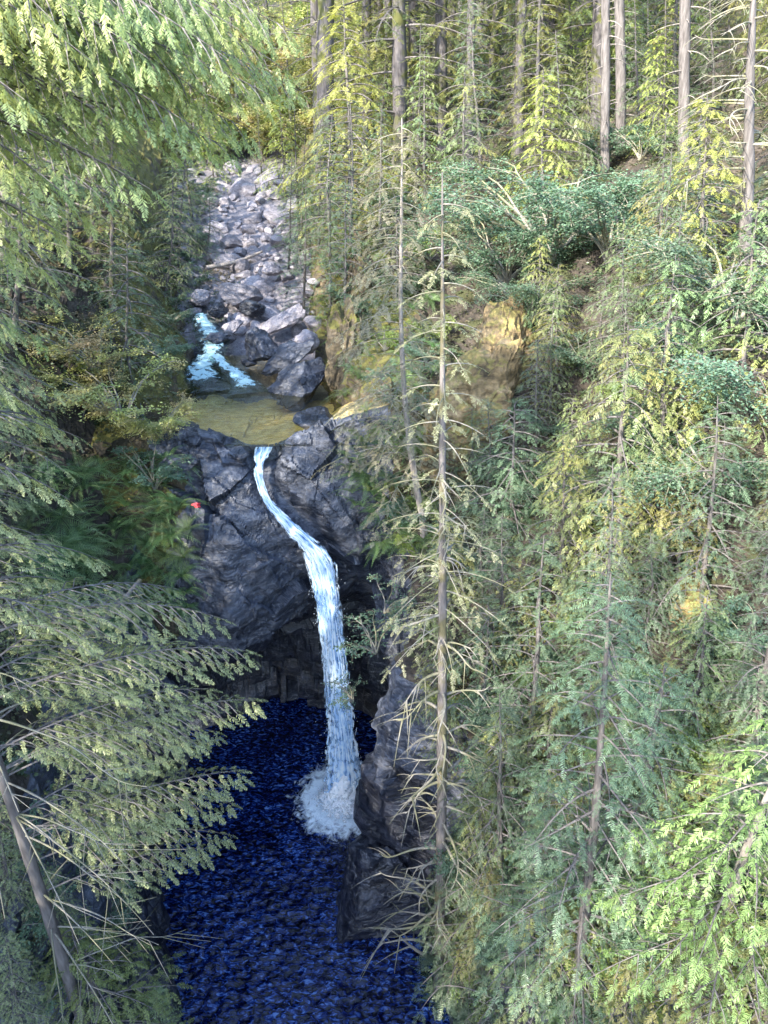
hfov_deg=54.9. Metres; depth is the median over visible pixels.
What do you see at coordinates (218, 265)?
fallen log
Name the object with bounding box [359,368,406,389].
shrub
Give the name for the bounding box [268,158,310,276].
conifer tree
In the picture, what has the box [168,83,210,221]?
conifer tree
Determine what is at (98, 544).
sword fern
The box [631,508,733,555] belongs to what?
shrub
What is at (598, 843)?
shrub
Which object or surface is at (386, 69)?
conifer tree
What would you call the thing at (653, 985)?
sword fern
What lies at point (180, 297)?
shrub
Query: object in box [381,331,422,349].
shrub
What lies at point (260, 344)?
boulder
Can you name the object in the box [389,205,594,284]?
shrub
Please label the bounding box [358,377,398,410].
rock outcrop
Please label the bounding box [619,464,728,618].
conifer sapling
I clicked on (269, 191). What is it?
boulder
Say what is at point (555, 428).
shrub
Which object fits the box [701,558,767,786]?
hemlock tree
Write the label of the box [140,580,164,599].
sword fern
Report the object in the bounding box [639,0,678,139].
conifer tree
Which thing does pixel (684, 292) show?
shrub
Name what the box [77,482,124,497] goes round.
sword fern
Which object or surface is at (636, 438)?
conifer sapling
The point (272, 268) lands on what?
boulder
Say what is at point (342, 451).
sword fern
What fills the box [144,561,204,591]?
sword fern
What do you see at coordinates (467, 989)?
conifer sapling
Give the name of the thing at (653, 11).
conifer tree
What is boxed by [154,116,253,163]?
shrub
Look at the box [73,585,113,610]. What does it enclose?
sword fern
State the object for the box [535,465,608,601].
conifer sapling
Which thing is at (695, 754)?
shrub
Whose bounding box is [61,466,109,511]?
sword fern
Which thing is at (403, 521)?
shrub
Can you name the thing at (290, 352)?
boulder
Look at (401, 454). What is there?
sword fern
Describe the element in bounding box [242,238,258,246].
boulder
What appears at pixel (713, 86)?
conifer tree
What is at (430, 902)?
conifer sapling
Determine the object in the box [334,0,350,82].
conifer tree
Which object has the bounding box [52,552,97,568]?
sword fern
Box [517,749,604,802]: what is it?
shrub
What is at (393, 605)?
shrub
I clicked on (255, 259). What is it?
boulder
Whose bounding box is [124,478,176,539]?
sword fern
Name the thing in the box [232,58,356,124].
shrub
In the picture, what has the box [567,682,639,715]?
sword fern
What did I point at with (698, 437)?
shrub
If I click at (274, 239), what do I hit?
boulder
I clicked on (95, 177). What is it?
conifer tree
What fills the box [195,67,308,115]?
shrub
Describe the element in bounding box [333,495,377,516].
sword fern
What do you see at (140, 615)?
sword fern
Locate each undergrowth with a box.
[0,145,250,973]
[403,67,767,1023]
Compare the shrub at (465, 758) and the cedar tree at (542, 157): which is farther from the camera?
the cedar tree at (542, 157)
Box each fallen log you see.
[47,579,143,657]
[205,250,262,269]
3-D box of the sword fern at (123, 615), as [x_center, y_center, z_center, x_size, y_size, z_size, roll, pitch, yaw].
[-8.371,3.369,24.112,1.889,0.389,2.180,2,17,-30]
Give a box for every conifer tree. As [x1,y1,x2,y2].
[0,36,68,202]
[54,6,154,256]
[55,13,142,216]
[59,1,151,171]
[129,151,202,305]
[149,132,209,267]
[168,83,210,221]
[173,12,213,161]
[180,1,229,167]
[181,190,226,265]
[185,0,251,127]
[191,116,240,191]
[200,0,232,112]
[209,1,264,157]
[226,0,276,43]
[233,0,249,139]
[234,0,302,63]
[240,0,279,163]
[248,0,362,182]
[249,1,275,146]
[251,108,268,176]
[254,104,302,202]
[256,0,305,58]
[263,0,383,158]
[265,0,311,166]
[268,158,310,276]
[270,0,347,227]
[273,98,311,250]
[275,0,414,238]
[278,176,319,320]
[281,123,312,259]
[285,9,312,128]
[286,104,340,267]
[286,111,366,266]
[292,0,504,203]
[296,2,312,92]
[302,0,433,179]
[304,0,345,85]
[307,171,347,332]
[309,181,376,315]
[313,100,388,261]
[333,0,349,112]
[333,20,361,128]
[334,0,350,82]
[336,0,430,108]
[336,58,361,160]
[340,8,433,164]
[346,0,423,106]
[352,0,382,114]
[353,35,392,152]
[354,1,465,155]
[355,105,409,249]
[356,49,392,177]
[372,0,486,123]
[373,0,466,86]
[384,0,484,68]
[389,14,440,203]
[391,51,459,211]
[406,0,461,98]
[407,0,492,102]
[419,0,465,123]
[421,62,510,234]
[422,0,528,170]
[425,0,580,108]
[426,0,463,159]
[446,0,517,189]
[453,0,585,158]
[455,3,483,96]
[459,0,505,50]
[461,0,568,123]
[474,4,513,87]
[476,0,483,31]
[486,0,534,128]
[495,0,576,191]
[499,0,590,135]
[501,0,513,55]
[503,1,590,102]
[510,0,678,111]
[511,0,578,80]
[526,8,574,71]
[533,0,652,129]
[553,0,568,97]
[553,0,660,114]
[554,0,590,126]
[561,47,614,171]
[565,0,591,58]
[575,0,655,77]
[579,0,643,73]
[582,0,642,172]
[586,0,669,115]
[594,0,643,153]
[611,0,661,138]
[625,36,694,156]
[626,0,668,105]
[630,0,730,104]
[632,1,658,35]
[633,0,673,49]
[633,0,674,27]
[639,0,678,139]
[641,0,720,77]
[645,0,742,33]
[649,0,714,163]
[663,0,727,42]
[690,0,744,104]
[710,0,745,95]
[720,1,767,130]
[722,0,767,101]
[722,0,767,147]
[730,0,767,62]
[737,2,767,114]
[739,1,767,32]
[756,26,767,53]
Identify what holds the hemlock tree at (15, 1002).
on the cliff at (158, 918)
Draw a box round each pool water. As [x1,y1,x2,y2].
[158,697,449,1023]
[178,355,339,445]
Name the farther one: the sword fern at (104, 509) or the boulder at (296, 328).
the boulder at (296, 328)
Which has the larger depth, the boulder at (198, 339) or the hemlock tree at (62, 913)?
the boulder at (198, 339)
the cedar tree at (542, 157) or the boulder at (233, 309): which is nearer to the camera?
the cedar tree at (542, 157)
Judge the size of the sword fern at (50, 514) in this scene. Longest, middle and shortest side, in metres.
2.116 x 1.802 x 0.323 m
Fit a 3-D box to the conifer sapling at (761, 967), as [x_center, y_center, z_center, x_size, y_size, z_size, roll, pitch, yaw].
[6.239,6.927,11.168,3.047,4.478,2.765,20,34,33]
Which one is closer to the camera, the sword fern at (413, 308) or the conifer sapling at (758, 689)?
the conifer sapling at (758, 689)
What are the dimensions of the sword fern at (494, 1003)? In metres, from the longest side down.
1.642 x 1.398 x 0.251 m
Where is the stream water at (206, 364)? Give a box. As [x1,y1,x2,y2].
[185,313,266,394]
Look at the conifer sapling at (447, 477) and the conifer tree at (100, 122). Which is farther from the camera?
the conifer tree at (100, 122)
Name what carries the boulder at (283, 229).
on the creek bed
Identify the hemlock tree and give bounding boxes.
[0,34,108,345]
[0,211,90,511]
[0,248,48,528]
[0,321,267,1023]
[0,405,99,707]
[0,791,49,939]
[0,930,68,1023]
[10,35,137,279]
[27,866,97,958]
[31,916,193,1023]
[74,63,157,324]
[142,980,184,1023]
[432,688,558,951]
[455,536,592,828]
[457,513,543,669]
[468,570,704,1023]
[539,662,722,985]
[545,462,661,743]
[630,396,767,671]
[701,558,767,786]
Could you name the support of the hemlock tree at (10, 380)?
on the cliff at (158, 918)
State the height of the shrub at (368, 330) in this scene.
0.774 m
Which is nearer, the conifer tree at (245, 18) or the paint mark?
the paint mark
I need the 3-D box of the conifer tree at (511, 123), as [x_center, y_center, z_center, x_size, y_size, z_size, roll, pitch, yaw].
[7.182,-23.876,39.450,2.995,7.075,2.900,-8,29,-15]
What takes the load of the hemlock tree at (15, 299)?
on the cliff at (158, 918)
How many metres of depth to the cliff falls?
24.76 m
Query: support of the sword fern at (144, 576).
on the cliff at (158, 918)
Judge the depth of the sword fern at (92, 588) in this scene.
23.07 m
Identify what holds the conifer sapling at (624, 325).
on the cliff at (378, 802)
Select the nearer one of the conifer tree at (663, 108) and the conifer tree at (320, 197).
the conifer tree at (663, 108)
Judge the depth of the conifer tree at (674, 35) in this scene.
33.30 m
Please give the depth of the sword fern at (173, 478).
23.79 m
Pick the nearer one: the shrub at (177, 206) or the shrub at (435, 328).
the shrub at (435, 328)
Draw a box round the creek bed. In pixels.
[175,0,328,403]
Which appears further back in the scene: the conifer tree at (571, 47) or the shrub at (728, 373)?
the conifer tree at (571, 47)
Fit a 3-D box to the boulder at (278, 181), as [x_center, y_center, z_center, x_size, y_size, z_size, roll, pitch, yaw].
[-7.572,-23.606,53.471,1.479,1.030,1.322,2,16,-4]
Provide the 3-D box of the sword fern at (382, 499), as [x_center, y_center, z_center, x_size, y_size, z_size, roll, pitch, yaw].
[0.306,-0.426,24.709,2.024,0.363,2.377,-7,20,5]
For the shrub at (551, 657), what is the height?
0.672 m
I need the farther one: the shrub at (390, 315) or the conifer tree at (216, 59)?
the conifer tree at (216, 59)
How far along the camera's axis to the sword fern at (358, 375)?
26.88 m
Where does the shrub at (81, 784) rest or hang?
on the cliff at (158, 918)
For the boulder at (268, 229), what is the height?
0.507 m
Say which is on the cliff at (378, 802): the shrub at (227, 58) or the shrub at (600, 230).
the shrub at (600, 230)
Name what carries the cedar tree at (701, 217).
on the cliff at (378, 802)
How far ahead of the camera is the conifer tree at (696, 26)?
38.31 m
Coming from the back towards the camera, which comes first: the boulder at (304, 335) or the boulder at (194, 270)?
the boulder at (194, 270)
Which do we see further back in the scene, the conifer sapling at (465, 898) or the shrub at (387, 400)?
the shrub at (387, 400)
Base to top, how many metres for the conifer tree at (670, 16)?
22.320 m
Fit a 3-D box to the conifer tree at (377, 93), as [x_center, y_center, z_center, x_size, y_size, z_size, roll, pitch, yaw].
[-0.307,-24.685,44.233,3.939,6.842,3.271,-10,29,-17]
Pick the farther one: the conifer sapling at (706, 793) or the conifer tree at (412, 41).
the conifer tree at (412, 41)
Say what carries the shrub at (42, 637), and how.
on the cliff at (158, 918)
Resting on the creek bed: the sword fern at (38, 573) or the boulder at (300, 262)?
the boulder at (300, 262)
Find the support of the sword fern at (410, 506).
on the cliff at (378, 802)
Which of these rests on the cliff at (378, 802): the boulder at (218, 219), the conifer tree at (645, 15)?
the conifer tree at (645, 15)
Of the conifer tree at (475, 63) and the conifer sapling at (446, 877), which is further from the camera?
the conifer tree at (475, 63)
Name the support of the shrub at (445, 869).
on the cliff at (378, 802)
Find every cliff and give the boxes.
[0,0,213,1023]
[274,0,767,1023]
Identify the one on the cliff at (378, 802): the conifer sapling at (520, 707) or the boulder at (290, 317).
the conifer sapling at (520, 707)
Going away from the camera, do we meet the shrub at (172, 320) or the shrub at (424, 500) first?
the shrub at (424, 500)
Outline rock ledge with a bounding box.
[335,834,423,943]
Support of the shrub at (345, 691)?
on the cliff at (378, 802)
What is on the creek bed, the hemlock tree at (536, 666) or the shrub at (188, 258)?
the shrub at (188, 258)
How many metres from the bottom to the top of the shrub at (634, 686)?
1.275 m
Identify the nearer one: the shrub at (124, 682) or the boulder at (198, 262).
the shrub at (124, 682)
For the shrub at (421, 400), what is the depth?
23.65 m
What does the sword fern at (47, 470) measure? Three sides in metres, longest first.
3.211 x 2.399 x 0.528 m
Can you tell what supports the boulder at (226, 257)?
on the creek bed
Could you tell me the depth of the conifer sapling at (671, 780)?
14.11 m
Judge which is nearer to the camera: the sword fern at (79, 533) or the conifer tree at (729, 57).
the sword fern at (79, 533)
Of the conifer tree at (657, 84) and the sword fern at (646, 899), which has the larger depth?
the conifer tree at (657, 84)
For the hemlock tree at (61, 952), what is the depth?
12.99 m
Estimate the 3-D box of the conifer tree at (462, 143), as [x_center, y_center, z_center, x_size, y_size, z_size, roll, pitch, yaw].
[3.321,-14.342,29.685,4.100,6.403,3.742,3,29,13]
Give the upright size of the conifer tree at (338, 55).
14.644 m
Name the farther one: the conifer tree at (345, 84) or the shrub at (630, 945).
the conifer tree at (345, 84)
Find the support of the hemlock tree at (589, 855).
on the cliff at (378, 802)
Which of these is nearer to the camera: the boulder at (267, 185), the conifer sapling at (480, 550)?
the conifer sapling at (480, 550)
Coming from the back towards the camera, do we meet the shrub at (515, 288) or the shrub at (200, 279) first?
the shrub at (200, 279)
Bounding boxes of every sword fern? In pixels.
[4,549,80,601]
[7,459,90,491]
[8,491,67,529]
[9,533,76,560]
[11,511,58,536]
[17,539,90,596]
[18,508,77,518]
[24,586,82,618]
[25,539,81,564]
[26,573,87,593]
[29,561,90,620]
[30,484,71,496]
[30,518,114,574]
[35,489,105,546]
[35,622,96,657]
[48,467,101,487]
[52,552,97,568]
[56,521,116,561]
[59,451,121,493]
[59,528,113,593]
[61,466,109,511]
[62,569,101,598]
[63,500,100,521]
[64,512,101,537]
[67,554,119,581]
[70,610,98,631]
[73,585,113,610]
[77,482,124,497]
[79,503,131,518]
[80,454,122,479]
[82,532,129,569]
[87,567,110,611]
[89,558,144,579]
[90,515,153,538]
[90,534,150,554]
[90,574,154,599]
[91,593,120,632]
[93,619,135,641]
[97,495,147,508]
[97,588,141,617]
[102,476,138,488]
[104,454,158,489]
[107,516,151,553]
[109,607,134,639]
[110,455,147,474]
[110,605,142,629]
[112,476,178,501]
[114,551,159,579]
[115,605,163,633]
[117,508,173,531]
[118,527,165,569]
[118,556,153,577]
[122,568,162,589]
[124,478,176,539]
[126,553,178,598]
[129,605,155,638]
[130,594,171,605]
[131,494,210,515]
[133,467,200,495]
[135,516,198,557]
[140,490,193,510]
[140,540,203,585]
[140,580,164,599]
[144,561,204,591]
[145,600,193,630]
[146,509,178,521]
[146,550,177,565]
[148,445,190,474]
[150,587,207,604]
[150,589,199,604]
[151,465,202,482]
[160,599,199,633]
[164,512,211,549]
[322,388,355,401]
[322,449,366,466]
[328,469,389,489]
[329,484,370,495]
[331,461,353,470]
[332,365,366,381]
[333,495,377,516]
[340,357,361,382]
[342,445,385,479]
[343,430,378,452]
[345,476,383,501]
[346,436,405,468]
[346,538,397,561]
[350,439,382,461]
[352,401,384,416]
[352,486,386,495]
[353,468,388,492]
[356,492,405,504]
[359,506,387,532]
[365,495,412,525]
[365,542,391,565]
[367,495,405,512]
[370,429,418,448]
[378,545,406,561]
[380,349,417,376]
[380,523,427,557]
[381,441,424,466]
[383,499,412,521]
[389,458,421,478]
[391,365,423,392]
[392,435,430,458]
[393,519,425,532]
[396,382,427,393]
[396,483,434,498]
[399,525,436,562]
[401,500,415,514]
[405,301,429,310]
[407,964,443,1021]
[411,286,453,308]
[415,339,439,347]
[426,360,449,377]
[439,1007,466,1023]
[456,743,486,778]
[460,684,495,715]
[469,655,497,680]
[476,986,506,1021]
[477,725,510,780]
[487,888,527,952]
[488,850,522,876]
[493,888,517,931]
[495,655,556,709]
[513,704,569,755]
[530,989,563,1023]
[531,666,578,688]
[536,804,576,841]
[540,672,587,707]
[557,724,624,771]
[561,800,588,848]
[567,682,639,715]
[593,969,644,1022]
[595,658,659,721]
[605,714,649,747]
[607,941,682,1016]
[609,634,658,665]
[617,634,673,697]
[626,874,676,929]
[660,886,717,943]
[677,677,726,736]
[683,829,766,903]
[684,716,726,742]
[699,731,745,777]
[700,774,767,853]
[703,740,767,785]
[711,615,745,672]
[711,658,766,684]
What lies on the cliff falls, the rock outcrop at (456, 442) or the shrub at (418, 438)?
the shrub at (418, 438)
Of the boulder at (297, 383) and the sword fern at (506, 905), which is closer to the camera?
the sword fern at (506, 905)
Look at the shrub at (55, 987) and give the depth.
15.75 m
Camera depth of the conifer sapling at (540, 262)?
23.26 m
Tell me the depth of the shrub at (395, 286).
29.33 m
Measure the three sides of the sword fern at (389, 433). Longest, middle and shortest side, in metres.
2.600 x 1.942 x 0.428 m
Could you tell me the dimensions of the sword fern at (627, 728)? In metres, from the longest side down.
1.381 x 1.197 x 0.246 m
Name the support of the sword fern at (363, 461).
on the cliff falls
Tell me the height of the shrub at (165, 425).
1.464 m
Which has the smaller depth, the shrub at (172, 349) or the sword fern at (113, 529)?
the sword fern at (113, 529)
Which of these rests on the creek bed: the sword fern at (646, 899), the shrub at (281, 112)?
the shrub at (281, 112)
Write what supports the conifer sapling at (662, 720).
on the cliff at (378, 802)
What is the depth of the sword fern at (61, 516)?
22.70 m
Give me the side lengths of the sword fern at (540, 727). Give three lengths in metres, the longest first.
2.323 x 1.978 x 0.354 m
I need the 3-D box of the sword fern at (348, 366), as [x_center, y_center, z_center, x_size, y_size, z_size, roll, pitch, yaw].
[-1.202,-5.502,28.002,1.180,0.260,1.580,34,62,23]
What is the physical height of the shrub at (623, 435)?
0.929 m
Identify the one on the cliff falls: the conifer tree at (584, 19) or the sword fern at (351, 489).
the sword fern at (351, 489)
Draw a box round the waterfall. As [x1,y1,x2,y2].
[254,447,361,825]
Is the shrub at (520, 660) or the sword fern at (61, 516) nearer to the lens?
the shrub at (520, 660)
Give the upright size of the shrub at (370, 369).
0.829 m
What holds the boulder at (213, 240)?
on the creek bed
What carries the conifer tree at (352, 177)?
on the cliff at (378, 802)
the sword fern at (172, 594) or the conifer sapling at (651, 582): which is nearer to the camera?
the conifer sapling at (651, 582)
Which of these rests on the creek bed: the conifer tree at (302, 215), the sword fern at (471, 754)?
the conifer tree at (302, 215)
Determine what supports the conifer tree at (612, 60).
on the cliff at (378, 802)
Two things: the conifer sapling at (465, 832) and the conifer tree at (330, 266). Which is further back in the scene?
the conifer tree at (330, 266)
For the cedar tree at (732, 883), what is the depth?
11.20 m
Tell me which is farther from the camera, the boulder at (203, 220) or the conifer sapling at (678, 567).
the boulder at (203, 220)
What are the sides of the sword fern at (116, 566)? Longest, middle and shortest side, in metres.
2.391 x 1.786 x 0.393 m
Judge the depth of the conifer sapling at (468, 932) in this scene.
18.39 m
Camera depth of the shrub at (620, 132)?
29.20 m
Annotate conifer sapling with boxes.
[81,239,183,392]
[359,195,440,314]
[380,514,488,677]
[400,619,471,733]
[411,861,497,1023]
[416,860,464,955]
[417,702,472,786]
[420,432,468,523]
[423,595,544,761]
[425,917,542,1023]
[427,831,461,915]
[433,942,472,1022]
[435,778,517,914]
[446,407,493,504]
[446,867,512,989]
[447,712,544,868]
[449,399,557,562]
[450,398,517,530]
[451,510,511,615]
[465,804,581,971]
[471,573,550,683]
[475,686,540,792]
[485,870,593,1023]
[496,336,566,465]
[498,687,601,842]
[513,235,572,340]
[513,290,584,423]
[521,264,587,374]
[533,397,602,506]
[534,638,623,773]
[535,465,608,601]
[541,887,625,1003]
[545,567,596,658]
[548,814,645,939]
[561,414,625,531]
[570,276,625,396]
[582,288,654,421]
[582,761,640,831]
[585,951,658,1023]
[597,487,662,595]
[598,754,704,914]
[599,531,689,681]
[610,590,757,795]
[613,392,655,475]
[615,171,697,294]
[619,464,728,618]
[620,697,692,811]
[621,149,710,332]
[633,92,757,240]
[634,902,756,1023]
[635,205,725,364]
[649,332,707,438]
[655,741,751,898]
[657,767,765,969]
[671,863,767,1023]
[679,666,767,797]
[689,417,755,524]
[697,698,767,903]
[708,613,766,721]
[723,124,767,252]
[725,477,767,607]
[740,457,767,522]
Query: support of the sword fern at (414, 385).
on the cliff at (378, 802)
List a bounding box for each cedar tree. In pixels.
[0,0,314,833]
[0,18,142,312]
[10,35,55,201]
[490,73,586,240]
[490,429,619,637]
[511,30,606,213]
[532,325,724,612]
[570,710,767,1023]
[572,219,657,401]
[585,254,730,509]
[605,117,713,319]
[637,94,760,315]
[641,199,767,456]
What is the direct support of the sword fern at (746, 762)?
on the cliff at (378, 802)
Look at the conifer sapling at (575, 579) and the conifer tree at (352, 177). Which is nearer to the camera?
the conifer sapling at (575, 579)
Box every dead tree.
[352,172,518,1012]
[661,0,767,277]
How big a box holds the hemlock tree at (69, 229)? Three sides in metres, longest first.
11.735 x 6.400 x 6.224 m
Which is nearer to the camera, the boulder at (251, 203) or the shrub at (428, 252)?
the shrub at (428, 252)
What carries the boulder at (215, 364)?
on the pool water at (251, 405)
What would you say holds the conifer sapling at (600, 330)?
on the cliff at (378, 802)
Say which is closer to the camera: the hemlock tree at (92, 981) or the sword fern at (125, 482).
the hemlock tree at (92, 981)
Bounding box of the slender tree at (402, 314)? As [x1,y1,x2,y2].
[310,118,461,547]
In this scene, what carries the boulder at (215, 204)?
on the creek bed
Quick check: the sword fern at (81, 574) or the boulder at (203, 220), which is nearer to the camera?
the sword fern at (81, 574)
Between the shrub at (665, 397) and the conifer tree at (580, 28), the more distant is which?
the conifer tree at (580, 28)
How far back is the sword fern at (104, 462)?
23.87 m
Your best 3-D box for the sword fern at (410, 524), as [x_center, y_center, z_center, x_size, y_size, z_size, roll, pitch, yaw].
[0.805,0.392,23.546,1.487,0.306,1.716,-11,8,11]
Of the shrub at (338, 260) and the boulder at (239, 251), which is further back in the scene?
the boulder at (239, 251)
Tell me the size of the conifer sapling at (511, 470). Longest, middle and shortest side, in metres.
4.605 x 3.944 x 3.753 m
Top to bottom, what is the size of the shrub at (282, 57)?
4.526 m
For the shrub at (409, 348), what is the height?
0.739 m
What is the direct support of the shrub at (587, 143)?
on the cliff at (378, 802)
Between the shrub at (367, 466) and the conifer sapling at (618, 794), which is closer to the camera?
the conifer sapling at (618, 794)
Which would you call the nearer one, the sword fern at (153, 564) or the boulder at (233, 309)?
the sword fern at (153, 564)
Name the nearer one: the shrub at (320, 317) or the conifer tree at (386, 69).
the shrub at (320, 317)
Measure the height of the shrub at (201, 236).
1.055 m
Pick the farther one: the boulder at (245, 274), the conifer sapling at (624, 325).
the boulder at (245, 274)
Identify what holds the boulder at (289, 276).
on the creek bed
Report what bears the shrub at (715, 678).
on the cliff at (378, 802)
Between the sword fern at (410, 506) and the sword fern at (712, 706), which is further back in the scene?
the sword fern at (410, 506)
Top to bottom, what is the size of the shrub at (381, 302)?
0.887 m
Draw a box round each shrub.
[0,307,154,374]
[0,651,62,716]
[0,799,65,883]
[0,852,76,959]
[1,739,34,772]
[4,626,57,670]
[22,940,94,1015]
[32,348,187,429]
[36,591,87,622]
[53,710,99,776]
[72,826,118,875]
[75,734,142,790]
[81,875,140,957]
[93,392,212,443]
[96,633,153,699]
[108,438,195,489]
[109,54,249,131]
[137,335,196,357]
[150,527,184,547]
[151,98,287,158]
[152,308,192,326]
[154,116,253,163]
[157,42,310,103]
[158,248,182,258]
[159,260,202,279]
[159,284,194,307]
[160,205,192,226]
[161,216,178,229]
[163,229,177,250]
[165,200,196,215]
[167,169,190,180]
[170,224,200,234]
[171,265,216,288]
[173,230,210,244]
[180,249,204,264]
[184,192,221,204]
[185,91,310,146]
[185,180,203,191]
[187,235,214,253]
[192,206,208,215]
[194,178,219,192]
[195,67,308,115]
[217,106,313,158]
[219,24,373,95]
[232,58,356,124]
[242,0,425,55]
[269,43,408,106]
[286,180,311,195]
[301,210,332,226]
[309,294,342,314]
[312,314,327,332]
[313,253,375,277]
[317,228,355,243]
[322,284,350,301]
[322,672,367,713]
[332,237,374,252]
[332,608,406,664]
[337,293,380,322]
[347,424,382,442]
[349,459,384,471]
[355,324,409,351]
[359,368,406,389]
[360,322,378,339]
[361,188,417,216]
[363,269,434,298]
[363,479,401,491]
[364,223,394,233]
[364,359,397,379]
[367,573,419,625]
[368,291,413,311]
[371,304,410,323]
[371,384,401,404]
[372,249,407,265]
[373,177,413,196]
[376,184,413,199]
[379,495,448,531]
[380,464,418,489]
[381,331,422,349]
[384,269,449,294]
[384,414,427,445]
[387,518,409,534]
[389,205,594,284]
[390,532,438,560]
[391,300,426,313]
[392,230,457,260]
[395,337,459,361]
[401,388,438,412]
[403,314,463,340]
[403,483,467,516]
[405,156,695,265]
[405,358,438,376]
[416,926,459,983]
[417,536,464,565]
[419,671,469,708]
[424,814,515,891]
[425,520,507,564]
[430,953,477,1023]
[438,470,502,501]
[443,951,494,1022]
[449,681,536,740]
[449,901,481,962]
[450,486,534,533]
[452,734,542,837]
[453,258,602,326]
[462,551,514,588]
[473,913,509,980]
[478,449,552,490]
[486,448,590,506]
[489,494,551,519]
[494,851,528,890]
[496,623,546,678]
[504,165,734,263]
[506,599,586,635]
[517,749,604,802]
[522,410,575,436]
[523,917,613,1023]
[534,332,618,373]
[534,639,595,677]
[553,116,611,147]
[554,465,617,522]
[562,911,666,1023]
[575,130,629,165]
[576,806,622,875]
[577,498,667,548]
[582,399,767,512]
[591,616,642,660]
[592,370,644,403]
[593,123,691,160]
[596,411,649,445]
[597,871,695,974]
[601,658,703,734]
[609,220,767,339]
[618,414,722,453]
[622,305,767,433]
[629,557,744,640]
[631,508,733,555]
[644,390,690,411]
[646,249,693,277]
[661,718,747,790]
[665,284,695,301]
[669,788,708,851]
[683,954,758,1021]
[686,593,767,656]
[694,644,766,717]
[713,854,767,908]
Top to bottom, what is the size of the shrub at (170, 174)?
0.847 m
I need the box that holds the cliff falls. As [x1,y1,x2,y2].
[91,387,430,729]
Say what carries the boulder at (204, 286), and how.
on the creek bed
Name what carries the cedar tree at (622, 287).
on the cliff at (378, 802)
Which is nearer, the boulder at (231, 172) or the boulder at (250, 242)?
the boulder at (250, 242)
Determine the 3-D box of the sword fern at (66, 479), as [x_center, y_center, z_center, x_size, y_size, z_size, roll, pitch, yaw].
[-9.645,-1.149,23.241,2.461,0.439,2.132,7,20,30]
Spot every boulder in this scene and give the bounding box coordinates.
[157,455,200,476]
[172,421,202,448]
[173,243,194,255]
[176,223,188,229]
[184,265,200,272]
[185,271,198,279]
[186,307,201,315]
[187,446,218,459]
[188,289,210,305]
[190,257,205,266]
[193,346,203,358]
[194,322,207,331]
[195,334,207,342]
[198,252,209,262]
[198,284,207,289]
[200,217,211,223]
[202,226,218,237]
[204,197,218,206]
[204,331,236,346]
[206,220,230,231]
[207,302,228,318]
[208,359,224,366]
[209,237,219,244]
[209,253,240,268]
[211,284,218,291]
[213,180,230,193]
[215,216,222,221]
[217,282,263,306]
[218,196,232,205]
[219,208,227,212]
[219,233,242,248]
[221,319,243,333]
[223,160,241,174]
[228,178,256,195]
[228,305,240,312]
[228,445,249,462]
[229,193,237,200]
[229,259,249,273]
[231,312,254,327]
[233,247,246,256]
[233,324,246,335]
[234,221,241,228]
[235,270,251,278]
[239,299,265,316]
[240,358,256,366]
[241,212,261,223]
[241,226,255,233]
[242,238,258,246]
[242,275,274,294]
[244,327,277,361]
[245,251,261,262]
[246,164,259,171]
[247,201,257,207]
[247,206,254,211]
[247,246,267,257]
[249,234,260,240]
[250,320,260,329]
[252,168,277,183]
[253,167,263,174]
[255,191,266,197]
[255,196,265,203]
[258,226,263,231]
[258,267,262,274]
[258,304,278,319]
[260,181,268,188]
[260,235,269,241]
[261,274,280,281]
[261,303,305,333]
[261,337,315,375]
[262,261,283,275]
[263,206,293,224]
[264,226,274,232]
[264,296,275,302]
[266,188,278,196]
[267,357,325,411]
[269,177,282,187]
[270,190,282,199]
[270,234,288,247]
[274,256,281,261]
[280,223,296,231]
[280,268,293,281]
[286,196,300,214]
[290,323,305,335]
[292,300,302,305]
[292,329,319,353]
[292,406,331,429]
[298,253,310,266]
[301,284,313,296]
[303,315,321,332]
[307,278,319,285]
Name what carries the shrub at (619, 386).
on the cliff at (378, 802)
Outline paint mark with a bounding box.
[191,503,200,507]
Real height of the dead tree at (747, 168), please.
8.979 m
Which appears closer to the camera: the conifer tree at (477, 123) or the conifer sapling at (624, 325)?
the conifer sapling at (624, 325)
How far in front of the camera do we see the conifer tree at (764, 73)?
26.75 m
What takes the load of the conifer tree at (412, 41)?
on the cliff at (378, 802)
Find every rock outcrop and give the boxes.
[325,297,363,391]
[346,248,381,300]
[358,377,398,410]
[420,337,520,484]
[438,431,475,482]
[474,293,536,390]
[665,569,712,625]
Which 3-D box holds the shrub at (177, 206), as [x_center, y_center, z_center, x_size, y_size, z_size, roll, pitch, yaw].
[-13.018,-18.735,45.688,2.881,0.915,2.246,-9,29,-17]
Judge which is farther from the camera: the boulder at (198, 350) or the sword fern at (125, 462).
the boulder at (198, 350)
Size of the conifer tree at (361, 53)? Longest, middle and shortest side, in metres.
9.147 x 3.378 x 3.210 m
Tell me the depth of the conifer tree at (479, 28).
64.03 m
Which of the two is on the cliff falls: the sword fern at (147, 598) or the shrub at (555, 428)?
the sword fern at (147, 598)
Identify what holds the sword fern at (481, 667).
on the cliff at (378, 802)
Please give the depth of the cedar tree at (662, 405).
16.73 m
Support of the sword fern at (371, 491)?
on the cliff falls
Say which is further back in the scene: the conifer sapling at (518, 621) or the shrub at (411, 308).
the shrub at (411, 308)
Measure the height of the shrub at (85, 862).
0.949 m
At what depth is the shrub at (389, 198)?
33.11 m
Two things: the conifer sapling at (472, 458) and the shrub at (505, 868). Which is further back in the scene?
the conifer sapling at (472, 458)
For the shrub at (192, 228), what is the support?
on the creek bed
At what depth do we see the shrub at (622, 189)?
24.76 m

